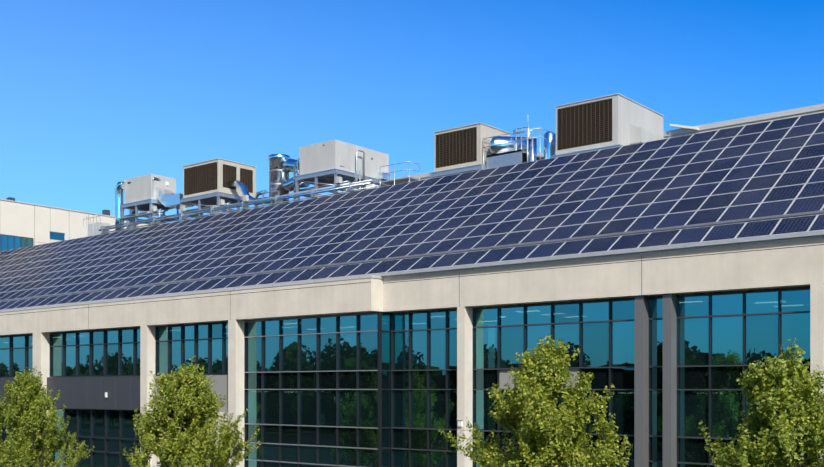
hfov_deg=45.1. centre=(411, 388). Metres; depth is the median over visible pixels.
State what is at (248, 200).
roof pipe runs
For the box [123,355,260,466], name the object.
tree
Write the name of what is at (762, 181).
solar array
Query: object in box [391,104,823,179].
roof
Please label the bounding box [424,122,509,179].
condenser
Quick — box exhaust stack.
[262,154,309,206]
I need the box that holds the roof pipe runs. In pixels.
[99,158,374,233]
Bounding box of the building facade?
[0,235,823,466]
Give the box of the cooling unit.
[179,158,255,220]
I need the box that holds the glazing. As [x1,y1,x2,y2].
[0,287,809,466]
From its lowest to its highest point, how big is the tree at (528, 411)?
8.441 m
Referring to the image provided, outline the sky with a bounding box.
[0,0,823,222]
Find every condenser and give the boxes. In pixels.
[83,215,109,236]
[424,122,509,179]
[551,93,669,157]
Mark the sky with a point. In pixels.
(96, 95)
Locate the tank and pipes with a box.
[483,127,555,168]
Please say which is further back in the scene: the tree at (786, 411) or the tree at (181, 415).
the tree at (181, 415)
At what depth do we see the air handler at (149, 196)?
85.65 m
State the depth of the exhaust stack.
75.35 m
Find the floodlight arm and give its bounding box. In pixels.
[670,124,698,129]
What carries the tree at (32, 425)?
on the ground
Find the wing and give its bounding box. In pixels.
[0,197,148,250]
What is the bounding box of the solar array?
[0,112,823,310]
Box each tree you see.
[0,366,94,466]
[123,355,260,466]
[438,335,632,466]
[696,338,823,466]
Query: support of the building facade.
on the ground
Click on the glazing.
(379, 389)
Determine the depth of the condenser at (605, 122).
58.22 m
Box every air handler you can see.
[115,174,193,231]
[291,139,419,200]

